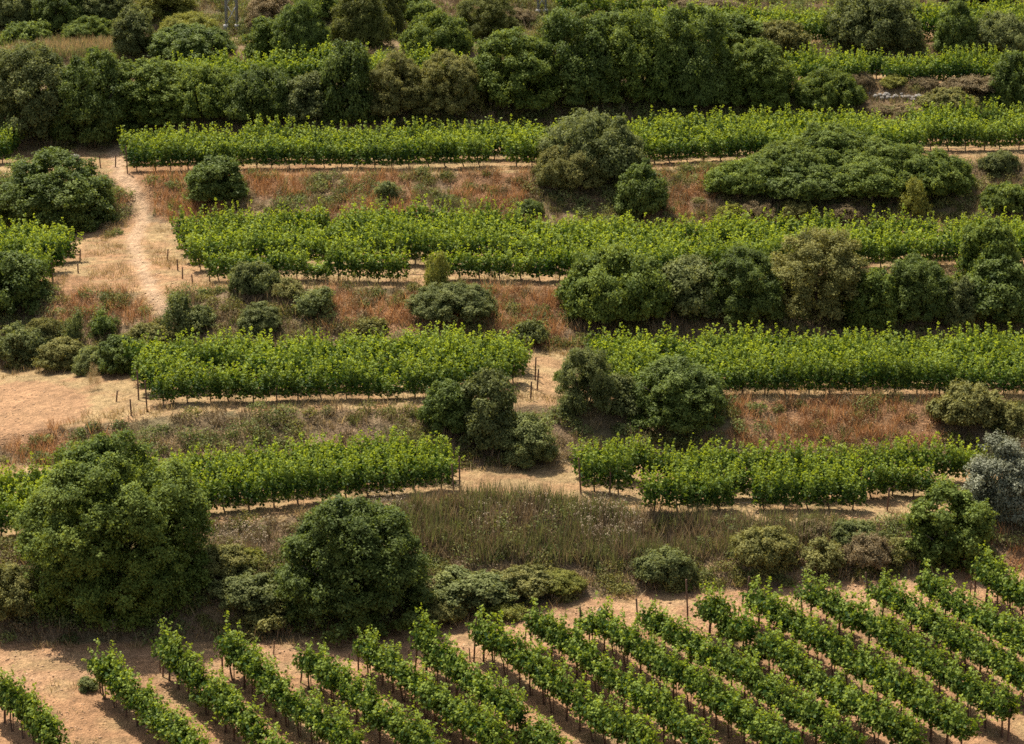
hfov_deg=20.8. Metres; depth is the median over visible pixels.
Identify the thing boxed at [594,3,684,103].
evergreen tree
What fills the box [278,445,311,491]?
grapevine
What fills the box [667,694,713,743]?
grapevine
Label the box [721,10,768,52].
evergreen tree
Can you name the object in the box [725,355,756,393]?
grapevine
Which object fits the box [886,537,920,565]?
scrub bush
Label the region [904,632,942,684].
grapevine
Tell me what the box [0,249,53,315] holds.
evergreen shrub
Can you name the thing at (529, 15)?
cushion shrub
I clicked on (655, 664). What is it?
grapevine
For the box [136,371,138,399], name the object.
wooden post
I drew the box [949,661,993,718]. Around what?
grapevine
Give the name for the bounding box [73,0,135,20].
scrub bush
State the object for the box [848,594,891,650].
grapevine
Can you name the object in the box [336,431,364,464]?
grapevine
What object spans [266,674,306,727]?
grapevine
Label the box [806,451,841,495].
grapevine
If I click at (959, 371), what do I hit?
grapevine
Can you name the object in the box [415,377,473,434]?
evergreen shrub
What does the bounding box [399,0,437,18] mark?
evergreen shrub
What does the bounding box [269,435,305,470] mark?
grapevine
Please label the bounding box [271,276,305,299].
scrub bush
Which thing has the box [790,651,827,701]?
grapevine
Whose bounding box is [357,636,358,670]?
wooden post
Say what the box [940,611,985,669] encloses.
grapevine
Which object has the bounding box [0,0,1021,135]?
scrub
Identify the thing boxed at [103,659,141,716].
grapevine
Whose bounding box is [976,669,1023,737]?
grapevine
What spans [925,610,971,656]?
grapevine
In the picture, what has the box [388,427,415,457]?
grapevine
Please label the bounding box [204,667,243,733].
grapevine
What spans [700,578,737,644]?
grapevine
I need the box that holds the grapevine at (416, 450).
[398,439,433,473]
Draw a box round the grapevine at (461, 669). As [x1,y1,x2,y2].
[450,649,484,704]
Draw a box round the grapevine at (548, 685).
[531,655,566,713]
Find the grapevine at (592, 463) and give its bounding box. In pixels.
[575,442,613,491]
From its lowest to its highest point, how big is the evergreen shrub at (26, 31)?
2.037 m
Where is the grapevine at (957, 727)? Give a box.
[940,694,987,743]
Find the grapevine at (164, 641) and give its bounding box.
[150,617,184,681]
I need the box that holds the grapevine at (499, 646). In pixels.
[488,610,528,678]
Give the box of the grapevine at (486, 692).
[475,671,508,722]
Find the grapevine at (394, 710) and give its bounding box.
[374,691,412,743]
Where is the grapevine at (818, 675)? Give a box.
[803,659,841,712]
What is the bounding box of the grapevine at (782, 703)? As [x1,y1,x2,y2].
[762,674,805,726]
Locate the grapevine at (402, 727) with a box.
[386,702,422,743]
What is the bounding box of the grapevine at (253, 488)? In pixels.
[223,461,265,509]
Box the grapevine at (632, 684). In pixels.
[615,662,652,717]
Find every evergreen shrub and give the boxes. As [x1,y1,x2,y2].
[0,18,55,44]
[0,146,117,233]
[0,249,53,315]
[28,0,90,30]
[44,43,142,142]
[59,15,119,40]
[87,308,120,338]
[95,334,142,376]
[103,55,193,125]
[145,21,239,59]
[164,59,250,118]
[181,153,248,201]
[222,62,293,119]
[240,13,288,56]
[266,0,333,57]
[268,493,438,644]
[310,0,340,16]
[311,37,385,123]
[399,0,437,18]
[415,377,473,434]
[512,198,545,216]
[551,241,673,322]
[552,369,560,380]
[592,7,626,27]
[611,157,669,214]
[622,354,730,433]
[679,580,692,591]
[698,243,790,322]
[700,157,777,195]
[717,35,797,108]
[746,138,830,179]
[756,157,850,200]
[788,65,868,108]
[791,120,868,165]
[823,155,906,197]
[836,132,920,177]
[840,266,905,329]
[875,252,954,321]
[891,142,976,195]
[895,477,999,574]
[931,0,979,51]
[952,216,1023,285]
[962,254,1023,322]
[976,180,1023,212]
[985,50,1023,111]
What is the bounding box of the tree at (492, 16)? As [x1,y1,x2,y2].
[455,0,524,39]
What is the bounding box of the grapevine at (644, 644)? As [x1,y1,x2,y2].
[623,621,655,675]
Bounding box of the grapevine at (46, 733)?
[29,700,69,743]
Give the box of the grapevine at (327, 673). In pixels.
[312,646,350,708]
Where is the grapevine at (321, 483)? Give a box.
[308,451,339,500]
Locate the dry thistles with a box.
[208,487,643,554]
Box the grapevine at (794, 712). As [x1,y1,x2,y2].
[782,685,823,741]
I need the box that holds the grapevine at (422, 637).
[407,604,443,672]
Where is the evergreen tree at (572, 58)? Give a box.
[530,1,624,104]
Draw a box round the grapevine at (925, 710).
[909,680,952,742]
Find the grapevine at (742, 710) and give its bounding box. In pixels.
[719,691,760,743]
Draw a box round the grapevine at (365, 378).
[354,356,388,397]
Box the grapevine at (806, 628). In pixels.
[789,608,821,661]
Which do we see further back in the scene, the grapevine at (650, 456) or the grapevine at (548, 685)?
the grapevine at (650, 456)
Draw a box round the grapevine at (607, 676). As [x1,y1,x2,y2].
[593,652,628,704]
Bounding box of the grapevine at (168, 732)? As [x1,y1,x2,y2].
[156,704,196,743]
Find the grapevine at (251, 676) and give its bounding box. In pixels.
[246,652,283,706]
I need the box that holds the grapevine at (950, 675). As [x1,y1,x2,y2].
[936,652,983,709]
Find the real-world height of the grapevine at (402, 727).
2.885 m
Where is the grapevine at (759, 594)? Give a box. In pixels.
[738,574,783,629]
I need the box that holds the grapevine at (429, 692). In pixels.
[415,671,454,727]
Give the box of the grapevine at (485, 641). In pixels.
[475,610,512,669]
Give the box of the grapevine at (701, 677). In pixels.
[679,652,723,720]
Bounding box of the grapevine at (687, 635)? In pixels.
[672,617,707,664]
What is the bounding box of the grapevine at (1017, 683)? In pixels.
[1005,657,1023,707]
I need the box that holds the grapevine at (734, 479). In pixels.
[716,454,747,494]
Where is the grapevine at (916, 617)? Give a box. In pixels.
[903,595,937,644]
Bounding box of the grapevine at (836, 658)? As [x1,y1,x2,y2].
[824,630,859,686]
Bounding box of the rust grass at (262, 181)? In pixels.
[0,161,1023,580]
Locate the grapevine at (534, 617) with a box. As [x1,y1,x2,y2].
[521,596,557,651]
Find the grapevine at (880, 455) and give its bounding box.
[861,436,900,478]
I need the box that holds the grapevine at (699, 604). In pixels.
[690,581,726,637]
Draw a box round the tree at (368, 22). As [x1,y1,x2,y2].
[329,0,396,49]
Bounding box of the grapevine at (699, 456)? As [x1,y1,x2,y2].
[675,437,717,474]
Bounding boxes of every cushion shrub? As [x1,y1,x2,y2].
[244,0,294,26]
[503,7,537,20]
[672,0,743,8]
[737,200,777,220]
[789,517,831,538]
[821,202,863,218]
[836,530,895,569]
[852,71,876,88]
[862,102,892,116]
[891,102,925,115]
[908,75,940,88]
[939,73,996,92]
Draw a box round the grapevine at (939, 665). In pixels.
[915,637,957,698]
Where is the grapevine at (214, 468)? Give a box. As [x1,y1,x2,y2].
[208,445,237,492]
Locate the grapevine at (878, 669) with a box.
[858,641,897,705]
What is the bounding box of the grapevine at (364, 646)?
[351,625,384,676]
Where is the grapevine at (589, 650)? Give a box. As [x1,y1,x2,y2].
[563,628,607,686]
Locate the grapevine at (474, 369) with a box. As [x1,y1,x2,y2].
[461,345,500,382]
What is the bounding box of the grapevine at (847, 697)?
[827,677,864,730]
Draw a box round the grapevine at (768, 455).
[746,435,783,473]
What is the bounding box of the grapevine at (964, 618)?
[956,592,989,629]
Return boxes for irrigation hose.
[157,390,423,397]
[215,273,553,275]
[649,501,858,504]
[739,386,1020,387]
[924,147,1023,148]
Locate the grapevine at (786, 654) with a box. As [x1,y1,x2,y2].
[766,621,807,686]
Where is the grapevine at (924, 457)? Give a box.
[904,431,943,477]
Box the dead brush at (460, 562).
[387,547,842,617]
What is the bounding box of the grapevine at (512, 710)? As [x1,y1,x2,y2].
[494,683,533,743]
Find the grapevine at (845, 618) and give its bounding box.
[834,589,870,645]
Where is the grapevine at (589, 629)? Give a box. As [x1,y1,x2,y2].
[573,606,600,641]
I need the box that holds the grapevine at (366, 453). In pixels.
[347,434,388,473]
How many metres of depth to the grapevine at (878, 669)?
121.86 m
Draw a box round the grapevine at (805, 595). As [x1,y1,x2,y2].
[792,569,830,619]
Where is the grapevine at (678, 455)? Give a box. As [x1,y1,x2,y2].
[660,445,701,478]
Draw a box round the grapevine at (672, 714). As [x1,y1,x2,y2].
[649,690,691,743]
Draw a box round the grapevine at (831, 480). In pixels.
[809,459,845,508]
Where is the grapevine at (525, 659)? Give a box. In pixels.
[511,635,547,695]
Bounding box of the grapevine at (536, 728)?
[521,707,558,743]
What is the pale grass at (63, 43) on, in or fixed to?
on the ground at (82, 392)
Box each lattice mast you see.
[223,0,238,30]
[535,0,547,13]
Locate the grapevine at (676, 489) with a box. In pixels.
[664,463,695,512]
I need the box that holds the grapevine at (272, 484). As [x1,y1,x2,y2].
[256,449,290,507]
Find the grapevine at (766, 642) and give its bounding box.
[753,610,794,676]
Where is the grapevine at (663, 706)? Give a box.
[641,677,684,742]
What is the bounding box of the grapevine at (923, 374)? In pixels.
[900,348,936,394]
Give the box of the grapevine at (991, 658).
[973,632,1007,687]
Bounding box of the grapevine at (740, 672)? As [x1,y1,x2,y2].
[726,645,765,703]
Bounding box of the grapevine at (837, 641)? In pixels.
[816,615,855,676]
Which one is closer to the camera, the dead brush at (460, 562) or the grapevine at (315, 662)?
the grapevine at (315, 662)
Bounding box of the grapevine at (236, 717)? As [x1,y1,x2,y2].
[224,693,266,743]
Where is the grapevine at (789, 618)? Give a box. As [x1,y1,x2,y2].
[777,593,812,645]
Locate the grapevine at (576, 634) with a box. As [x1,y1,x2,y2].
[554,618,596,677]
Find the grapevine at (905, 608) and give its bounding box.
[887,581,928,631]
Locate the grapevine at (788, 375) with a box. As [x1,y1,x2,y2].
[763,344,799,394]
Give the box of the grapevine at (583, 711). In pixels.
[573,680,620,741]
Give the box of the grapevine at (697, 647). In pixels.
[685,631,718,666]
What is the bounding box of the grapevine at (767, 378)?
[752,352,782,394]
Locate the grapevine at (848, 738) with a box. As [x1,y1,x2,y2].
[830,712,869,743]
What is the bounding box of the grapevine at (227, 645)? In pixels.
[213,610,253,680]
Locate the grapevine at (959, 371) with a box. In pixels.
[944,355,982,387]
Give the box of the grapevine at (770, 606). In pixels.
[755,576,795,633]
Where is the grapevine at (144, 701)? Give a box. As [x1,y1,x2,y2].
[122,672,164,733]
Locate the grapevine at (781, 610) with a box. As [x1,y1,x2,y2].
[760,591,793,640]
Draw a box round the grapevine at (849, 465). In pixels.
[828,449,862,490]
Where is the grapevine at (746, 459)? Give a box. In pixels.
[727,441,769,478]
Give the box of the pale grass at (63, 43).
[2,33,124,58]
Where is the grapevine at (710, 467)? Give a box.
[698,455,729,484]
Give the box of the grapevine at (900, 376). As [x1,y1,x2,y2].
[882,344,917,391]
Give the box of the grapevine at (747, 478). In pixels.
[736,456,771,497]
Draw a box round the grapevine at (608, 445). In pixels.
[589,433,623,477]
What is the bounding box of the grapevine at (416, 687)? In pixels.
[409,664,444,719]
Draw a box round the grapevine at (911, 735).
[886,700,928,743]
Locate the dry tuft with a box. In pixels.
[85,362,100,388]
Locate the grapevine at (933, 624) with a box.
[917,600,954,648]
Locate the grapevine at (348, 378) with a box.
[330,352,361,399]
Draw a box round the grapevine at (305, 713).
[294,685,329,743]
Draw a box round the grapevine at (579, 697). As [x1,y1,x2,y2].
[555,667,596,730]
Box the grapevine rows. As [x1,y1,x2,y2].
[0,0,1023,743]
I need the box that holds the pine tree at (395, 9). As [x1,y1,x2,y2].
[379,0,405,30]
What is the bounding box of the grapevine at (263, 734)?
[249,733,277,743]
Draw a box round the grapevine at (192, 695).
[187,680,209,715]
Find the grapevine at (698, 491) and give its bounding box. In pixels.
[681,469,719,510]
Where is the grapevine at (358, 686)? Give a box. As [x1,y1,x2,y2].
[333,665,370,723]
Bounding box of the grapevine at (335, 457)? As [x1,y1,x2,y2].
[323,442,359,482]
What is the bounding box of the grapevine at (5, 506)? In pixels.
[0,484,18,536]
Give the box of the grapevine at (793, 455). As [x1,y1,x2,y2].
[772,433,812,474]
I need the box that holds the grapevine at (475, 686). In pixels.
[457,662,497,714]
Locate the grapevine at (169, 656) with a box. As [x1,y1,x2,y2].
[156,630,199,689]
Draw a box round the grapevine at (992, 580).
[973,550,1013,609]
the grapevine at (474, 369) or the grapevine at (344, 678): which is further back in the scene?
the grapevine at (474, 369)
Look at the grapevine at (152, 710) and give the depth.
118.51 m
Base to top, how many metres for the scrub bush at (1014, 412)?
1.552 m
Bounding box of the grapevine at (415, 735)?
[397,702,437,743]
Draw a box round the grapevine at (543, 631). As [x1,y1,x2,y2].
[533,602,567,659]
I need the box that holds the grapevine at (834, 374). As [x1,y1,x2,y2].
[815,351,849,394]
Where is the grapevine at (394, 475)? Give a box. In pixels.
[374,450,407,495]
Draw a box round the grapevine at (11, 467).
[0,465,22,490]
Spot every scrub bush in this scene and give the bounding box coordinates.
[0,0,42,25]
[0,39,86,137]
[0,320,52,361]
[0,561,40,620]
[23,317,66,339]
[31,336,86,371]
[63,310,87,341]
[70,345,107,375]
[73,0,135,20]
[76,675,98,693]
[109,3,154,55]
[121,321,178,351]
[160,289,198,336]
[185,303,217,333]
[190,543,259,579]
[202,566,287,610]
[225,258,282,294]
[236,300,281,335]
[241,601,287,632]
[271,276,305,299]
[282,70,337,121]
[291,286,337,318]
[352,314,388,336]
[362,50,432,116]
[371,180,398,200]
[404,279,500,321]
[413,48,486,115]
[413,587,468,627]
[425,564,518,611]
[457,367,521,449]
[489,563,555,598]
[498,409,561,468]
[510,317,550,344]
[528,141,611,188]
[532,9,591,41]
[535,107,648,177]
[553,342,618,415]
[598,372,642,416]
[624,544,700,586]
[657,252,727,318]
[729,524,803,569]
[748,19,812,53]
[766,224,870,319]
[779,198,814,220]
[797,534,848,571]
[818,0,924,49]
[827,518,883,547]
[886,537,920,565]
[916,86,980,111]
[923,377,1011,427]
[934,275,981,326]
[970,10,1023,53]
[975,148,1021,172]
[990,400,1023,433]
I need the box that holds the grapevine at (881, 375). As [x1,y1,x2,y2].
[853,344,890,393]
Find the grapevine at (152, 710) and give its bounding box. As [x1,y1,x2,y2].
[137,693,173,743]
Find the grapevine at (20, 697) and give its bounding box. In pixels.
[6,671,38,738]
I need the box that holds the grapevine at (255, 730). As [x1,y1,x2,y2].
[237,702,277,743]
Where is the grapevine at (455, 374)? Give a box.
[441,349,474,385]
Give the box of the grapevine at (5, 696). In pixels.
[0,665,29,731]
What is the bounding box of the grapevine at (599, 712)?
[584,694,622,743]
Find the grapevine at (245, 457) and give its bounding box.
[218,444,262,468]
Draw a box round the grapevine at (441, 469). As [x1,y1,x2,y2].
[424,446,464,489]
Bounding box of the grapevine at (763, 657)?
[737,630,772,665]
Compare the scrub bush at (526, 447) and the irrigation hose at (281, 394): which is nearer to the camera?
the scrub bush at (526, 447)
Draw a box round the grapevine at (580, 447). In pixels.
[567,434,600,473]
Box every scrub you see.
[0,0,577,74]
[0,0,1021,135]
[0,0,1023,641]
[0,0,1023,644]
[0,0,1023,645]
[0,0,1023,645]
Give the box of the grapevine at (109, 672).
[95,647,130,707]
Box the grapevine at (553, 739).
[531,716,576,743]
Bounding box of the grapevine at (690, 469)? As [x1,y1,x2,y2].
[670,450,707,487]
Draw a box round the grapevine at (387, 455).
[372,438,401,479]
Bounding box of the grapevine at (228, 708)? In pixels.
[210,684,249,741]
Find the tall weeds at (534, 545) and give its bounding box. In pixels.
[401,474,844,570]
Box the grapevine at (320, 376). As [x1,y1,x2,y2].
[308,355,339,398]
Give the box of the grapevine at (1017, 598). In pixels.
[999,570,1023,623]
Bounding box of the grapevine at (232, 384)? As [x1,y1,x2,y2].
[206,357,243,401]
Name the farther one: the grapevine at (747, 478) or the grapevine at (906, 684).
the grapevine at (747, 478)
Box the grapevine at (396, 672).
[385,643,424,701]
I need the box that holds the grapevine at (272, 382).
[260,358,300,400]
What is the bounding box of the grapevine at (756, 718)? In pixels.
[733,703,772,743]
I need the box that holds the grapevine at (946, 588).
[921,568,965,621]
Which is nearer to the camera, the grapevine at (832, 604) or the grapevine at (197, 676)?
the grapevine at (197, 676)
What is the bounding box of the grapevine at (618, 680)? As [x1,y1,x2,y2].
[601,660,643,712]
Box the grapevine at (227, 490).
[201,462,241,512]
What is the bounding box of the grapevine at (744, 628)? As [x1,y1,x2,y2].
[724,598,763,659]
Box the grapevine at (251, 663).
[236,640,268,696]
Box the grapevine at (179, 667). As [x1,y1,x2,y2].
[166,637,203,697]
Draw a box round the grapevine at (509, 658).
[499,627,530,687]
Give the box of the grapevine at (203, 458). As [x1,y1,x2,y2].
[192,442,225,479]
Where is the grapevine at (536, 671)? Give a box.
[525,643,564,704]
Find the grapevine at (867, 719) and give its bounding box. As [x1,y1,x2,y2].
[856,692,898,743]
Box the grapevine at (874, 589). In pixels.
[862,567,896,614]
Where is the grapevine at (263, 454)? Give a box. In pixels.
[244,435,278,467]
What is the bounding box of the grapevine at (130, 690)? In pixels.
[117,671,149,726]
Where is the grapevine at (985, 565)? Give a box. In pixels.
[969,540,1004,601]
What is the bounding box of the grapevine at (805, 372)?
[793,347,827,394]
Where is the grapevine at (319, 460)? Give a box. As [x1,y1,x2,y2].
[299,442,330,481]
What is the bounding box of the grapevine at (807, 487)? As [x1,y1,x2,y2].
[789,466,824,509]
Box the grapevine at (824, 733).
[801,700,849,743]
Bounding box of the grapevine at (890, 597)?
[875,574,912,622]
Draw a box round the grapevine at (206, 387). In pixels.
[193,360,225,402]
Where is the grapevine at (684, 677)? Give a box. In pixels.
[674,646,711,710]
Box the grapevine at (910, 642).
[886,620,929,678]
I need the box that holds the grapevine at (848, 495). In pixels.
[833,464,868,510]
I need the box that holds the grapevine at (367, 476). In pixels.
[348,447,384,496]
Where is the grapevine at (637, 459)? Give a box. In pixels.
[613,429,645,480]
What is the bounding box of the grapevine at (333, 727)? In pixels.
[316,700,356,743]
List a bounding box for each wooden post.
[125,146,127,173]
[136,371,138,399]
[144,381,147,411]
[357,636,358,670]
[415,643,417,669]
[451,464,454,492]
[458,456,460,491]
[473,617,476,661]
[530,381,531,399]
[535,357,536,379]
[536,369,538,390]
[578,458,581,493]
[609,469,610,495]
[636,598,638,631]
[685,579,688,621]
[745,576,749,618]
[865,572,869,609]
[886,489,889,511]
[974,566,976,596]
[1007,708,1010,741]
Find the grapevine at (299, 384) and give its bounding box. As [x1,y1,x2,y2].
[282,356,316,400]
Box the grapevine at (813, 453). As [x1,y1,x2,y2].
[789,436,831,474]
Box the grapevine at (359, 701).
[347,673,387,732]
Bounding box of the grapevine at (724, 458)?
[703,435,736,474]
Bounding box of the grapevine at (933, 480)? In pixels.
[922,472,955,493]
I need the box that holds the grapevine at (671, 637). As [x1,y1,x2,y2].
[661,611,695,661]
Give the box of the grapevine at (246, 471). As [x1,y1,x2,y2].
[225,450,257,485]
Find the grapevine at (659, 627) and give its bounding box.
[645,602,680,650]
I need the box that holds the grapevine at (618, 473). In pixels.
[602,437,636,494]
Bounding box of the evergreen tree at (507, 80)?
[455,26,563,109]
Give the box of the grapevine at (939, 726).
[926,688,969,743]
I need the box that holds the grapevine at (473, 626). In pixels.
[465,605,503,661]
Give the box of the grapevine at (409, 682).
[394,660,429,709]
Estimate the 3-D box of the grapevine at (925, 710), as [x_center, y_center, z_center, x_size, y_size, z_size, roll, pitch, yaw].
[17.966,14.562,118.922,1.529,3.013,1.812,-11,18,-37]
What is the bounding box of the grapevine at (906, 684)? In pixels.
[882,655,919,714]
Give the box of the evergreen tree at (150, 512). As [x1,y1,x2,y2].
[6,425,216,632]
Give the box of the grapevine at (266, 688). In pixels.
[254,659,294,717]
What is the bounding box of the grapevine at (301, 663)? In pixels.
[291,637,320,689]
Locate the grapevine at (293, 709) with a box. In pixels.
[279,682,314,736]
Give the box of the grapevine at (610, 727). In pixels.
[596,693,635,743]
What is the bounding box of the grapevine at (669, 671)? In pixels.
[655,640,698,702]
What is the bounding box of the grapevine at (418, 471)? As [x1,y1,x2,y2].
[398,447,432,491]
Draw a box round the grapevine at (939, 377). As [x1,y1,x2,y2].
[925,347,957,393]
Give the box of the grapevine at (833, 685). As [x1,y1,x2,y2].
[812,665,854,720]
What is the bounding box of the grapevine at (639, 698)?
[627,673,660,727]
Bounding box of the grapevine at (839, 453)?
[817,439,850,470]
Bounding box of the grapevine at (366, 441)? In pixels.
[356,425,396,459]
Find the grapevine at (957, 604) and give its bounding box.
[934,577,978,631]
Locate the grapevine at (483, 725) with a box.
[463,698,503,743]
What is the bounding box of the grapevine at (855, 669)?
[838,639,876,695]
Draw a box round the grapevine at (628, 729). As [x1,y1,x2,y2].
[615,692,656,743]
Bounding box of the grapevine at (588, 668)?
[578,644,618,694]
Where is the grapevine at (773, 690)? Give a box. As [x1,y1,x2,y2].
[752,668,791,721]
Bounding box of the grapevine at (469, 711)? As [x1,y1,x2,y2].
[448,689,481,743]
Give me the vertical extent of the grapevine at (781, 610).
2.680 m
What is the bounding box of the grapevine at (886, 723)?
[868,688,916,740]
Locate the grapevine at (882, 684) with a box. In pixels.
[865,654,905,708]
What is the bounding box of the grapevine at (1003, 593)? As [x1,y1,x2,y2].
[993,565,1021,617]
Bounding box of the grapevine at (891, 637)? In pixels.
[878,614,910,668]
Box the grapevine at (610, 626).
[598,599,631,660]
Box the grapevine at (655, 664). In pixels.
[643,640,684,686]
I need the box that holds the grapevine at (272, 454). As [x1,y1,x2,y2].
[251,443,282,481]
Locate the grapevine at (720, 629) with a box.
[709,615,755,652]
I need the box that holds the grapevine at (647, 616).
[634,595,672,636]
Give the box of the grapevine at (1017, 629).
[994,612,1023,660]
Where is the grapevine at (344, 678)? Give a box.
[322,655,364,714]
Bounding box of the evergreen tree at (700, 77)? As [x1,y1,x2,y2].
[643,0,741,106]
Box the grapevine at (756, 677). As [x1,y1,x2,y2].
[742,657,776,713]
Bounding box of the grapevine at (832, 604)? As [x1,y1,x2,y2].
[819,582,858,634]
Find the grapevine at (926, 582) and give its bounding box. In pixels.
[913,558,948,605]
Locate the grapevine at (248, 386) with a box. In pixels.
[238,363,272,402]
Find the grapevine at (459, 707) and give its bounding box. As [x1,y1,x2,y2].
[438,693,477,743]
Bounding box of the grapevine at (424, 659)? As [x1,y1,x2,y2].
[416,644,444,682]
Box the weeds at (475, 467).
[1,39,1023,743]
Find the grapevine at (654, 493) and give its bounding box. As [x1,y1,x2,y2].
[633,461,670,512]
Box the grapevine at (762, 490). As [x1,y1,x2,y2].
[750,467,782,509]
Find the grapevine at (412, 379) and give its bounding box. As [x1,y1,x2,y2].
[399,354,435,396]
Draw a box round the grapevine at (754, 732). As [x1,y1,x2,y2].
[742,699,790,743]
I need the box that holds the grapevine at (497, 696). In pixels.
[482,667,523,734]
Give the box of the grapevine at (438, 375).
[414,353,450,391]
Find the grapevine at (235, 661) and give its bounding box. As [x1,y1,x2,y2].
[223,631,263,688]
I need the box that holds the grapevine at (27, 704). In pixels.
[9,677,48,743]
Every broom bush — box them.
[134,0,198,17]
[155,10,218,32]
[240,546,268,565]
[422,251,450,286]
[480,602,527,621]
[545,566,587,595]
[715,202,742,219]
[879,73,907,88]
[895,175,934,217]
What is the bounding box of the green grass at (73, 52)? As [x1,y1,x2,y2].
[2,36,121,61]
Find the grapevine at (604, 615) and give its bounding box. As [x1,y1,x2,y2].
[582,591,620,652]
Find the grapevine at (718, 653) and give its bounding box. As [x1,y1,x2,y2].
[701,633,732,681]
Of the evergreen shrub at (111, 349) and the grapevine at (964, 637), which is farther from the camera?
the evergreen shrub at (111, 349)
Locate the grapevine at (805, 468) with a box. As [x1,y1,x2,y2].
[783,450,819,488]
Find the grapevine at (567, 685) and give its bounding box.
[547,661,585,721]
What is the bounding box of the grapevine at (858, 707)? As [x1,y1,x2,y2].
[841,678,880,740]
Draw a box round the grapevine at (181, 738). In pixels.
[170,715,207,743]
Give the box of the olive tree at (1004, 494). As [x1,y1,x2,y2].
[960,428,1023,526]
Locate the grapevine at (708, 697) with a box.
[694,669,730,729]
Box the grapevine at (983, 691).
[963,670,1006,727]
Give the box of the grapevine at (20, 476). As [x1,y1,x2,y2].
[4,463,39,491]
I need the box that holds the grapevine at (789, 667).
[775,640,810,696]
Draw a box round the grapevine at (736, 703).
[708,678,748,738]
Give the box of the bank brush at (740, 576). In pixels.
[398,530,942,609]
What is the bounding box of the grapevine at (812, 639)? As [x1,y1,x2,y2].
[802,606,836,669]
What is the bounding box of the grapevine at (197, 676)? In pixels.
[181,652,213,705]
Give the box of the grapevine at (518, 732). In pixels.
[506,714,533,743]
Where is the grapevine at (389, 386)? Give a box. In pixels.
[369,370,403,398]
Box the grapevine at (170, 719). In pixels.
[146,701,183,742]
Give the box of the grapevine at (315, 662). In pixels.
[304,637,342,696]
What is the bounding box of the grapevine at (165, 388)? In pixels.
[140,360,176,404]
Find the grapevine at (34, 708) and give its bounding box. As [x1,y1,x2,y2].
[22,693,55,743]
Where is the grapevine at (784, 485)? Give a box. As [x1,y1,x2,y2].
[768,457,805,509]
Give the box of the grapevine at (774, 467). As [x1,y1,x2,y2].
[767,449,796,479]
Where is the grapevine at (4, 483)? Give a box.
[0,460,14,502]
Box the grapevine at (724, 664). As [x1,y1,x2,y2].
[709,639,752,690]
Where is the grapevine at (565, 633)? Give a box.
[545,609,574,665]
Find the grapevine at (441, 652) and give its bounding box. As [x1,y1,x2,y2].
[428,628,471,688]
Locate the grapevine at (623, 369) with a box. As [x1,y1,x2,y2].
[607,355,636,380]
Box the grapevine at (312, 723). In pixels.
[299,697,335,743]
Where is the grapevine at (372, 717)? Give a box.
[356,694,392,743]
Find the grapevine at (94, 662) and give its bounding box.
[81,638,116,699]
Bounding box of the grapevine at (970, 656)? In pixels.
[961,626,999,679]
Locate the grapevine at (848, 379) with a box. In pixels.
[839,349,868,394]
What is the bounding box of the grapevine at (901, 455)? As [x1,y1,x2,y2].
[881,432,914,475]
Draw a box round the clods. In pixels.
[0,36,1022,743]
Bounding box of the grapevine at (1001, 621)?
[979,603,1018,657]
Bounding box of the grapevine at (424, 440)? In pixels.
[407,432,434,462]
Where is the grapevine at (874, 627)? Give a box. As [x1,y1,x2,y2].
[861,600,899,657]
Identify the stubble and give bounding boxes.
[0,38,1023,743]
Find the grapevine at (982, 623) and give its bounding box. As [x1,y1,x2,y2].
[969,595,1013,642]
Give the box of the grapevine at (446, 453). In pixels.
[417,430,452,479]
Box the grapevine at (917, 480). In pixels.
[898,454,934,496]
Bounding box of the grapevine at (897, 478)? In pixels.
[876,457,913,495]
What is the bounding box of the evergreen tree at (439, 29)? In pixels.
[398,7,475,56]
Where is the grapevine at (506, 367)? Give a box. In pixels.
[488,348,514,384]
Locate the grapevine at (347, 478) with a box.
[326,450,362,497]
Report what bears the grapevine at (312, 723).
on the ground at (82, 392)
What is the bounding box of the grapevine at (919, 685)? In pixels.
[894,669,940,726]
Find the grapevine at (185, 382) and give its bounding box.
[172,357,205,401]
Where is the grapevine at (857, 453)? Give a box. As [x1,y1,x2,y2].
[842,442,873,475]
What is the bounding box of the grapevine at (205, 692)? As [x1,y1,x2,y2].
[198,658,233,723]
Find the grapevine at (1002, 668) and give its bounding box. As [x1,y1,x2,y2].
[987,641,1023,691]
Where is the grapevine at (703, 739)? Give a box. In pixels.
[682,715,720,743]
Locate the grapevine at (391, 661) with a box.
[370,640,407,692]
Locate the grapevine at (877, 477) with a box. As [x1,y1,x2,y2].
[855,449,894,498]
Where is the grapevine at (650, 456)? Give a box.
[634,434,675,479]
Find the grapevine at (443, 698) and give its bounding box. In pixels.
[431,681,466,736]
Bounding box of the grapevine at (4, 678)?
[0,667,18,723]
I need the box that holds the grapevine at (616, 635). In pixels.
[606,611,647,669]
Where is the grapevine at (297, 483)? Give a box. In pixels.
[280,448,315,503]
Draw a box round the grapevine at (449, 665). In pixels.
[437,639,477,699]
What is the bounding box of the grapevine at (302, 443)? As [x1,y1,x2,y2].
[288,429,319,467]
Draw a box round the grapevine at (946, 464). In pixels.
[928,436,963,477]
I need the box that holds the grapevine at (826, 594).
[809,574,844,628]
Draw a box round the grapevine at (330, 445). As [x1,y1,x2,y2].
[310,430,344,466]
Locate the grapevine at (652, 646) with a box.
[631,631,668,683]
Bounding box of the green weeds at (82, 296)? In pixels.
[0,0,1023,645]
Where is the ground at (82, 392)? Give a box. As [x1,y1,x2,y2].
[0,0,1023,743]
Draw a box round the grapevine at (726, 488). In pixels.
[701,462,742,508]
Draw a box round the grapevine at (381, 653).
[360,638,389,685]
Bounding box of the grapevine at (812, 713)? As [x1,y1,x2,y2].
[793,683,842,743]
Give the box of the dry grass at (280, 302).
[0,0,1023,643]

